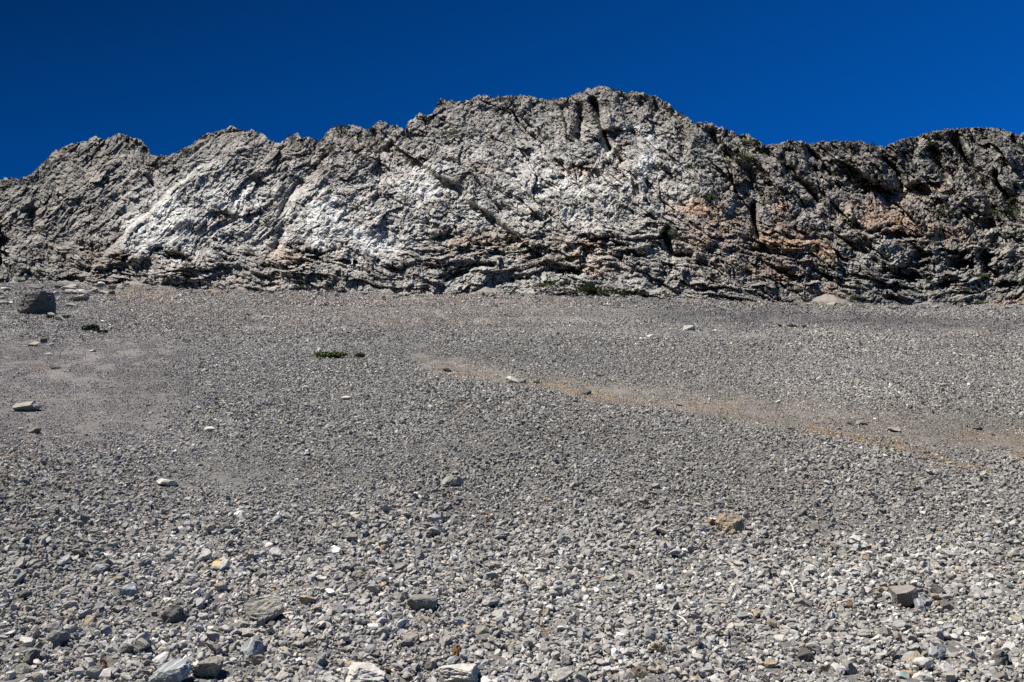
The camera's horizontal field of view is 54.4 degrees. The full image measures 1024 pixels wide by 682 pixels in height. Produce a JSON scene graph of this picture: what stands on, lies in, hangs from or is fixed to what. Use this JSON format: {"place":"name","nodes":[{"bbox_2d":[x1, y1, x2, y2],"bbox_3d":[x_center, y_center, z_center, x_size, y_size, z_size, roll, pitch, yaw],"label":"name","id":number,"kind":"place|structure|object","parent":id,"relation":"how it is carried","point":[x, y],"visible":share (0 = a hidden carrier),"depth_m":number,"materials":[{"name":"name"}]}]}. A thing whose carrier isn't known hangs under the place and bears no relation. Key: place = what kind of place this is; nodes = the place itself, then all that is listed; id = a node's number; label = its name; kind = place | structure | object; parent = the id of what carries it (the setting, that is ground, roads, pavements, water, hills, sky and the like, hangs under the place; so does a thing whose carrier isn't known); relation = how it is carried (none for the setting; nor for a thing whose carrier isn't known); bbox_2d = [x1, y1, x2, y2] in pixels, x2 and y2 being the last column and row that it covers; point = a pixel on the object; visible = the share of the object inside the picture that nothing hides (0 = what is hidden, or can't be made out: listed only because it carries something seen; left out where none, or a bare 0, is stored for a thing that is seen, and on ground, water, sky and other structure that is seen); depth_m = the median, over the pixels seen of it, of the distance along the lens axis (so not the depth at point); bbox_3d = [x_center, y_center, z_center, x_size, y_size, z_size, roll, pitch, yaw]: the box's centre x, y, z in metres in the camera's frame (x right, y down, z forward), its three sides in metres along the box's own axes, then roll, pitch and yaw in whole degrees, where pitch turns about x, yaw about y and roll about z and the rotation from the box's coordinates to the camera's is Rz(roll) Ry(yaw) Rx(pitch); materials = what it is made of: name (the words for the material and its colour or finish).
{"place":"outdoors","nodes":[
{"label":"outdoors","id":0,"kind":"place"},
{"bbox_2d":[323,284,341,292],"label":"shrub","id":1,"kind":"object","parent":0,"point":[333,290],"visible":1,"depth_m":97.79,"materials":[{"name":"grey plant"}]},
{"bbox_2d":[0,85,1023,305],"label":"cliff","id":2,"kind":"structure","parent":0,"point":[76,238],"depth_m":106.01,"materials":[{"name":"stone"}]},
{"bbox_2d":[330,124,349,131],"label":"shrub","id":3,"kind":"object","parent":2,"relation":"on","point":[345,127],"visible":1,"depth_m":119.34,"materials":[{"name":"grey plant"}]},
{"bbox_2d":[438,129,458,135],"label":"shrub","id":4,"kind":"object","parent":2,"relation":"on","point":[450,132],"visible":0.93,"depth_m":115.91,"materials":[{"name":"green plant"}]},
{"bbox_2d":[12,94,1023,297],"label":"scrub","id":5,"kind":"object","parent":2,"relation":"on","point":[491,121],"visible":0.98,"depth_m":107.27,"materials":[{"name":"green plant"}]},
{"bbox_2d":[668,226,678,235],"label":"shrub","id":6,"kind":"object","parent":2,"relation":"on","point":[672,232],"visible":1,"depth_m":97.26,"materials":[{"name":"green plant"}]},
{"bbox_2d":[695,192,724,199],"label":"shrub","id":7,"kind":"object","parent":2,"relation":"on","point":[711,196],"visible":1,"depth_m":101.04,"materials":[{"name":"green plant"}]},
{"bbox_2d":[725,152,756,164],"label":"shrub","id":8,"kind":"object","parent":2,"relation":"on","point":[744,157],"visible":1,"depth_m":106.15,"materials":[{"name":"green plant"}]},
{"bbox_2d":[931,203,960,216],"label":"shrub","id":9,"kind":"object","parent":2,"relation":"on","point":[942,209],"visible":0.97,"depth_m":102.49,"materials":[{"name":"green plant"}]},
{"bbox_2d":[991,204,1022,219],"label":"shrub","id":10,"kind":"object","parent":2,"relation":"on","point":[1014,208],"visible":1,"depth_m":102.32,"materials":[{"name":"green plant"}]},
{"bbox_2d":[0,279,1023,681],"bbox_3d":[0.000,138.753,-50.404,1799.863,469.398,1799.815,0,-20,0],"label":"ground","id":11,"kind":"structure","parent":0,"point":[96,415],"depth_m":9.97,"materials":[{"name":"grey gravel"}]},
{"bbox_2d":[3,671,15,680],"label":"stone","id":12,"kind":"object","parent":11,"relation":"on","point":[10,675],"visible":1,"depth_m":3.93,"materials":[{"name":"white stone"}]},
{"bbox_2d":[15,663,34,673],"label":"stone","id":13,"kind":"object","parent":11,"relation":"on","point":[23,668],"visible":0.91,"depth_m":4.00,"materials":[{"name":"grey stone"}]},
{"bbox_2d":[19,591,31,598],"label":"stone","id":14,"kind":"object","parent":11,"relation":"on","point":[23,594],"visible":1,"depth_m":4.95,"materials":[{"name":"stone"}]},
{"bbox_2d":[19,637,34,646],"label":"stone","id":15,"kind":"object","parent":11,"relation":"on","point":[26,641],"visible":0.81,"depth_m":4.30,"materials":[{"name":"white stone"}]},
{"bbox_2d":[13,401,44,410],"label":"stone","id":16,"kind":"object","parent":11,"relation":"on","point":[30,406],"visible":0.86,"depth_m":11.90,"materials":[{"name":"stone"}]},
{"bbox_2d":[26,616,36,621],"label":"stone","id":17,"kind":"object","parent":11,"relation":"on","point":[31,619],"visible":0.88,"depth_m":4.61,"materials":[{"name":"stone"}]},
{"bbox_2d":[24,651,40,664],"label":"stone","id":18,"kind":"object","parent":11,"relation":"on","point":[30,658],"visible":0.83,"depth_m":4.10,"materials":[{"name":"stone"}]},
{"bbox_2d":[28,341,39,345],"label":"stone","id":19,"kind":"object","parent":11,"relation":"on","point":[34,343],"visible":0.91,"depth_m":23.39,"materials":[{"name":"stone"}]},
{"bbox_2d":[25,284,43,288],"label":"stone","id":20,"kind":"object","parent":11,"relation":"on","point":[36,286],"visible":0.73,"depth_m":80.05,"materials":[{"name":"grey stone"}]},
{"bbox_2d":[28,427,41,432],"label":"stone","id":21,"kind":"object","parent":11,"relation":"on","point":[35,430],"visible":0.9,"depth_m":10.31,"materials":[{"name":"grey stone"}]},
{"bbox_2d":[17,290,55,314],"bbox_3d":[-19.051,-1.459,39.668,1.473,1.132,1.293,-2,-4,-1],"label":"boulder","id":22,"kind":"object","parent":11,"relation":"on","point":[39,302],"visible":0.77,"depth_m":39.31,"materials":[{"name":"stone"}]},
{"bbox_2d":[34,641,44,648],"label":"stone","id":23,"kind":"object","parent":11,"relation":"on","point":[39,644],"visible":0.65,"depth_m":4.26,"materials":[{"name":"grey stone"}]},
{"bbox_2d":[40,337,47,342],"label":"stone","id":24,"kind":"object","parent":11,"relation":"on","point":[43,339],"visible":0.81,"depth_m":24.31,"materials":[{"name":"stone"}]},
{"bbox_2d":[60,286,75,290],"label":"stone","id":25,"kind":"object","parent":11,"relation":"on","point":[63,288],"visible":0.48,"depth_m":79.00,"materials":[{"name":"stone"}]},
{"bbox_2d":[69,293,89,300],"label":"stone","id":26,"kind":"object","parent":11,"relation":"on","point":[84,297],"visible":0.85,"depth_m":61.16,"materials":[{"name":"stone"}]},
{"bbox_2d":[81,324,99,330],"bbox_3d":[-12.844,-0.404,30.397,0.578,0.216,0.484,0,2,0],"label":"cushion plant","id":27,"kind":"object","parent":11,"relation":"on","point":[93,327],"visible":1,"depth_m":30.30,"materials":[{"name":"green plant"}]},
{"bbox_2d":[84,615,96,624],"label":"stone","id":28,"kind":"object","parent":11,"relation":"on","point":[89,619],"visible":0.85,"depth_m":4.59,"materials":[{"name":"beige stone"}]},
{"bbox_2d":[85,665,104,678],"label":"stone","id":29,"kind":"object","parent":11,"relation":"on","point":[93,672],"visible":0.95,"depth_m":3.95,"materials":[{"name":"stone"}]},
{"bbox_2d":[92,283,103,287],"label":"stone","id":30,"kind":"object","parent":11,"relation":"on","point":[99,285],"visible":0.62,"depth_m":91.99,"materials":[{"name":"grey stone"}]},
{"bbox_2d":[100,657,107,667],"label":"stone","id":31,"kind":"object","parent":11,"relation":"on","point":[103,662],"visible":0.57,"depth_m":4.04,"materials":[{"name":"stone"}]},
{"bbox_2d":[100,625,111,635],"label":"stone","id":32,"kind":"object","parent":11,"relation":"on","point":[106,630],"visible":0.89,"depth_m":4.45,"materials":[{"name":"grey stone"}]},
{"bbox_2d":[111,652,119,658],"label":"stone","id":33,"kind":"object","parent":11,"relation":"on","point":[115,655],"visible":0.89,"depth_m":4.14,"materials":[{"name":"stone"}]},
{"bbox_2d":[113,605,126,611],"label":"stone","id":34,"kind":"object","parent":11,"relation":"on","point":[120,608],"visible":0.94,"depth_m":4.77,"materials":[{"name":"stone"}]},
{"bbox_2d":[117,583,138,596],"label":"stone","id":35,"kind":"object","parent":11,"relation":"on","point":[130,589],"visible":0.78,"depth_m":4.98,"materials":[{"name":"grey stone"}]},
{"bbox_2d":[156,478,178,485],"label":"stone","id":36,"kind":"object","parent":11,"relation":"on","point":[167,482],"visible":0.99,"depth_m":7.56,"materials":[{"name":"white stone"}]},
{"bbox_2d":[148,658,191,681],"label":"boulder","id":37,"kind":"object","parent":11,"relation":"on","point":[176,670],"visible":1,"depth_m":3.88,"materials":[{"name":"grey stone"}]},
{"bbox_2d":[158,605,189,623],"bbox_3d":[-1.572,1.280,4.635,0.151,0.098,0.108,4,-20,-10],"label":"stone","id":38,"kind":"object","parent":11,"relation":"on","point":[175,613],"visible":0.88,"depth_m":4.60,"materials":[{"name":"stone"}]},
{"bbox_2d":[191,656,223,676],"bbox_3d":[-1.216,1.312,3.989,0.134,0.095,0.106,-1,-3,18],"label":"boulder","id":39,"kind":"object","parent":11,"relation":"on","point":[210,666],"visible":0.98,"depth_m":3.96,"materials":[{"name":"grey stone"}]},
{"bbox_2d":[203,426,214,431],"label":"stone","id":40,"kind":"object","parent":11,"relation":"on","point":[209,428],"visible":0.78,"depth_m":10.81,"materials":[{"name":"white stone"}]},
{"bbox_2d":[229,642,240,650],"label":"stone","id":41,"kind":"object","parent":11,"relation":"on","point":[232,647],"visible":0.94,"depth_m":4.28,"materials":[{"name":"stone"}]},
{"bbox_2d":[240,628,258,636],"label":"stone","id":42,"kind":"object","parent":11,"relation":"on","point":[249,632],"visible":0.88,"depth_m":4.45,"materials":[{"name":"stone"}]},
{"bbox_2d":[240,638,264,657],"bbox_3d":[-1.103,1.308,4.228,0.088,0.092,0.074,-18,-27,40],"label":"stone","id":43,"kind":"object","parent":11,"relation":"on","point":[251,647],"visible":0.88,"depth_m":4.21,"materials":[{"name":"grey stone"}]},
{"bbox_2d":[251,654,264,664],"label":"stone","id":44,"kind":"object","parent":11,"relation":"on","point":[257,659],"visible":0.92,"depth_m":4.11,"materials":[{"name":"grey stone"}]},
{"bbox_2d":[256,618,264,627],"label":"stone","id":45,"kind":"object","parent":11,"relation":"on","point":[261,622],"visible":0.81,"depth_m":4.55,"materials":[{"name":"grey stone"}]},
{"bbox_2d":[244,595,284,621],"bbox_3d":[-1.157,1.259,4.690,0.198,0.127,0.153,-5,-4,-2],"label":"boulder","id":46,"kind":"object","parent":11,"relation":"on","point":[268,608],"visible":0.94,"depth_m":4.64,"materials":[{"name":"stone"}]},
{"bbox_2d":[298,595,314,604],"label":"stone","id":47,"kind":"object","parent":11,"relation":"on","point":[305,599],"visible":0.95,"depth_m":4.90,"materials":[{"name":"beige stone"}]},
{"bbox_2d":[313,351,348,357],"bbox_3d":[-4.030,0.302,22.106,0.820,0.165,0.612,0,2,0],"label":"cushion plant","id":48,"kind":"object","parent":11,"relation":"on","point":[330,354],"visible":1,"depth_m":21.92,"materials":[{"name":"green plant"}]},
{"bbox_2d":[345,662,385,681],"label":"boulder","id":49,"kind":"object","parent":11,"relation":"on","point":[364,672],"visible":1,"depth_m":3.91,"materials":[{"name":"white stone"}]},
{"bbox_2d":[406,594,437,610],"bbox_3d":[-0.441,1.284,4.870,0.146,0.087,0.109,9,-6,-20],"label":"stone","id":50,"kind":"object","parent":11,"relation":"on","point":[418,602],"visible":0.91,"depth_m":4.84,"materials":[{"name":"grey stone"}]},
{"bbox_2d":[420,636,428,641],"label":"stone","id":51,"kind":"object","parent":11,"relation":"on","point":[424,638],"visible":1,"depth_m":4.40,"materials":[{"name":"white stone"}]},
{"bbox_2d":[423,660,436,669],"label":"stone","id":52,"kind":"object","parent":11,"relation":"on","point":[429,665],"visible":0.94,"depth_m":4.09,"materials":[{"name":"grey stone"}]},
{"bbox_2d":[442,475,463,486],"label":"stone","id":53,"kind":"object","parent":11,"relation":"on","point":[453,480],"visible":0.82,"depth_m":7.99,"materials":[{"name":"stone"}]},
{"bbox_2d":[447,655,459,663],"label":"stone","id":54,"kind":"object","parent":11,"relation":"on","point":[454,659],"visible":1,"depth_m":4.15,"materials":[{"name":"grey stone"}]},
{"bbox_2d":[452,645,461,655],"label":"stone","id":55,"kind":"object","parent":11,"relation":"on","point":[456,649],"visible":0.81,"depth_m":4.24,"materials":[{"name":"stone"}]},
{"bbox_2d":[438,663,479,681],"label":"boulder","id":56,"kind":"object","parent":11,"relation":"on","point":[462,672],"visible":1,"depth_m":3.93,"materials":[{"name":"white stone"}]},
{"bbox_2d":[475,625,489,634],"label":"stone","id":57,"kind":"object","parent":11,"relation":"on","point":[481,629],"visible":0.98,"depth_m":4.53,"materials":[{"name":"stone"}]},
{"bbox_2d":[494,649,501,655],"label":"stone","id":58,"kind":"object","parent":11,"relation":"on","point":[498,652],"visible":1,"depth_m":4.25,"materials":[{"name":"white stone"}]},
{"bbox_2d":[496,285,519,294],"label":"shrub","id":59,"kind":"object","parent":11,"relation":"on","point":[511,287],"visible":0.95,"depth_m":93.95,"materials":[{"name":"grey plant"}]},
{"bbox_2d":[506,376,517,382],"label":"stone","id":60,"kind":"object","parent":11,"relation":"on","point":[510,379],"visible":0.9,"depth_m":16.82,"materials":[{"name":"white stone"}]},
{"bbox_2d":[528,281,563,289],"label":"shrub","id":61,"kind":"object","parent":11,"relation":"on","point":[550,286],"visible":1,"depth_m":93.49,"materials":[{"name":"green plant"}]},
{"bbox_2d":[561,655,571,664],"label":"stone","id":62,"kind":"object","parent":11,"relation":"on","point":[566,659],"visible":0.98,"depth_m":4.16,"materials":[{"name":"stone"}]},
{"bbox_2d":[566,614,575,623],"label":"stone","id":63,"kind":"object","parent":11,"relation":"on","point":[570,618],"visible":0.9,"depth_m":4.71,"materials":[{"name":"stone"}]},
{"bbox_2d":[582,389,591,394],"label":"stone","id":64,"kind":"object","parent":11,"relation":"on","point":[587,391],"visible":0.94,"depth_m":15.20,"materials":[{"name":"stone"}]},
{"bbox_2d":[575,284,601,293],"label":"shrub","id":65,"kind":"object","parent":11,"relation":"on","point":[592,289],"visible":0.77,"depth_m":92.64,"materials":[{"name":"green plant"}]},
{"bbox_2d":[602,575,615,580],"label":"stone","id":66,"kind":"object","parent":11,"relation":"on","point":[609,578],"visible":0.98,"depth_m":5.47,"materials":[{"name":"stone"}]},
{"bbox_2d":[597,286,639,295],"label":"shrub","id":67,"kind":"object","parent":11,"relation":"on","point":[611,291],"visible":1,"depth_m":91.04,"materials":[{"name":"green plant"}]},
{"bbox_2d":[632,666,646,678],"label":"stone","id":68,"kind":"object","parent":11,"relation":"on","point":[640,672],"visible":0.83,"depth_m":4.04,"materials":[{"name":"beige stone"}]},
{"bbox_2d":[632,661,647,668],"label":"stone","id":69,"kind":"object","parent":11,"relation":"on","point":[640,664],"visible":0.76,"depth_m":4.13,"materials":[{"name":"stone"}]},
{"bbox_2d":[649,641,665,653],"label":"stone","id":70,"kind":"object","parent":11,"relation":"on","point":[658,646],"visible":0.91,"depth_m":4.35,"materials":[{"name":"beige stone"}]},
{"bbox_2d":[652,292,676,298],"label":"shrub","id":71,"kind":"object","parent":11,"relation":"on","point":[664,294],"visible":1,"depth_m":89.80,"materials":[{"name":"grey plant"}]},
{"bbox_2d":[683,325,694,330],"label":"boulder","id":72,"kind":"object","parent":11,"relation":"on","point":[688,327],"visible":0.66,"depth_m":37.03,"materials":[{"name":"white stone"}]},
{"bbox_2d":[715,513,744,534],"bbox_3d":[1.466,1.242,6.696,0.196,0.169,0.156,2,-4,8],"label":"boulder","id":73,"kind":"object","parent":11,"relation":"on","point":[733,523],"visible":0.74,"depth_m":6.67,"materials":[{"name":"beige stone"}]},
{"bbox_2d":[753,608,759,617],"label":"stone","id":74,"kind":"object","parent":11,"relation":"on","point":[756,612],"visible":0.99,"depth_m":4.89,"materials":[{"name":"beige stone"}]},
{"bbox_2d":[763,659,776,667],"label":"stone","id":75,"kind":"object","parent":11,"relation":"on","point":[769,663],"visible":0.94,"depth_m":4.18,"materials":[{"name":"beige stone"}]},
{"bbox_2d":[768,618,776,627],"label":"stone","id":76,"kind":"object","parent":11,"relation":"on","point":[772,623],"visible":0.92,"depth_m":4.73,"materials":[{"name":"beige stone"}]},
{"bbox_2d":[773,634,786,641],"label":"stone","id":77,"kind":"object","parent":11,"relation":"on","point":[780,637],"visible":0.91,"depth_m":4.53,"materials":[{"name":"white stone"}]},
{"bbox_2d":[794,597,812,606],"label":"stone","id":78,"kind":"object","parent":11,"relation":"on","point":[806,602],"visible":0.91,"depth_m":5.08,"materials":[{"name":"grey stone"}]},
{"bbox_2d":[797,647,812,661],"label":"stone","id":79,"kind":"object","parent":11,"relation":"on","point":[805,654],"visible":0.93,"depth_m":4.30,"materials":[{"name":"stone"}]},
{"bbox_2d":[819,664,828,671],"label":"stone","id":80,"kind":"object","parent":11,"relation":"on","point":[824,667],"visible":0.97,"depth_m":4.17,"materials":[{"name":"beige stone"}]},
{"bbox_2d":[846,601,852,608],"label":"stone","id":81,"kind":"object","parent":11,"relation":"on","point":[849,604],"visible":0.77,"depth_m":5.05,"materials":[{"name":"stone"}]},
{"bbox_2d":[842,661,857,673],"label":"stone","id":82,"kind":"object","parent":11,"relation":"on","point":[850,667],"visible":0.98,"depth_m":4.15,"materials":[{"name":"grey stone"}]},
{"bbox_2d":[858,586,865,597],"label":"stone","id":83,"kind":"object","parent":11,"relation":"on","point":[861,591],"visible":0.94,"depth_m":5.25,"materials":[{"name":"stone"}]},
{"bbox_2d":[856,420,867,425],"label":"stone","id":84,"kind":"object","parent":11,"relation":"on","point":[862,422],"visible":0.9,"depth_m":12.22,"materials":[{"name":"grey stone"}]},
{"bbox_2d":[870,592,882,596],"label":"stone","id":85,"kind":"object","parent":11,"relation":"on","point":[877,594],"visible":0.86,"depth_m":5.23,"materials":[{"name":"grey stone"}]},
{"bbox_2d":[879,627,890,636],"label":"stone","id":86,"kind":"object","parent":11,"relation":"on","point":[885,631],"visible":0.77,"depth_m":4.61,"materials":[{"name":"grey stone"}]},
{"bbox_2d":[887,427,901,431],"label":"stone","id":87,"kind":"object","parent":11,"relation":"on","point":[895,429],"visible":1,"depth_m":11.70,"materials":[{"name":"stone"}]},
{"bbox_2d":[888,585,918,606],"bbox_3d":[2.013,1.316,5.101,0.124,0.125,0.116,-9,-5,6],"label":"boulder","id":88,"kind":"object","parent":11,"relation":"on","point":[905,596],"visible":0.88,"depth_m":5.07,"materials":[{"name":"grey stone"}]},
{"bbox_2d":[898,671,909,678],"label":"stone","id":89,"kind":"object","parent":11,"relation":"on","point":[903,674],"visible":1,"depth_m":4.10,"materials":[{"name":"white stone"}]},
{"bbox_2d":[907,634,916,641],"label":"stone","id":90,"kind":"object","parent":11,"relation":"on","point":[911,637],"visible":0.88,"depth_m":4.56,"materials":[{"name":"stone"}]},
{"bbox_2d":[914,598,926,611],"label":"stone","id":91,"kind":"object","parent":11,"relation":"on","point":[919,603],"visible":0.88,"depth_m":5.00,"materials":[{"name":"grey stone"}]},
{"bbox_2d":[912,671,932,680],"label":"stone","id":92,"kind":"object","parent":11,"relation":"on","point":[920,675],"visible":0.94,"depth_m":4.08,"materials":[{"name":"white stone"}]},
{"bbox_2d":[930,593,938,599],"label":"stone","id":93,"kind":"object","parent":11,"relation":"on","point":[934,596],"visible":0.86,"depth_m":5.17,"materials":[{"name":"beige stone"}]},
{"bbox_2d":[925,646,945,660],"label":"stone","id":94,"kind":"object","parent":11,"relation":"on","point":[937,652],"visible":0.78,"depth_m":4.34,"materials":[{"name":"grey stone"}]},
{"bbox_2d":[930,584,946,593],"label":"stone","id":95,"kind":"object","parent":11,"relation":"on","point":[936,588],"visible":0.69,"depth_m":5.26,"materials":[{"name":"stone"}]},
{"bbox_2d":[939,594,950,599],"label":"stone","id":96,"kind":"object","parent":11,"relation":"on","point":[944,596],"visible":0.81,"depth_m":5.17,"materials":[{"name":"stone"}]},
{"bbox_2d":[940,599,953,610],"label":"stone","id":97,"kind":"object","parent":11,"relation":"on","point":[945,604],"visible":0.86,"depth_m":4.99,"materials":[{"name":"grey stone"}]},
{"bbox_2d":[941,672,955,681],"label":"stone","id":98,"kind":"object","parent":11,"relation":"on","point":[948,677],"visible":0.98,"depth_m":4.07,"materials":[{"name":"stone"}]},
{"bbox_2d":[952,627,963,635],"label":"stone","id":99,"kind":"object","parent":11,"relation":"on","point":[959,631],"visible":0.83,"depth_m":4.63,"materials":[{"name":"white stone"}]},
{"bbox_2d":[967,300,987,304],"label":"shrub","id":100,"kind":"object","parent":11,"relation":"on","point":[981,302],"visible":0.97,"depth_m":91.12,"materials":[{"name":"green plant"}]},
{"bbox_2d":[991,649,1008,665],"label":"stone","id":101,"kind":"object","parent":11,"relation":"on","point":[1000,657],"visible":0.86,"depth_m":4.26,"materials":[{"name":"stone"}]},
{"bbox_2d":[0,0,1023,179],"label":"sky","id":102,"kind":"structure","parent":0,"point":[164,74],"materials":[{"name":"blue"}]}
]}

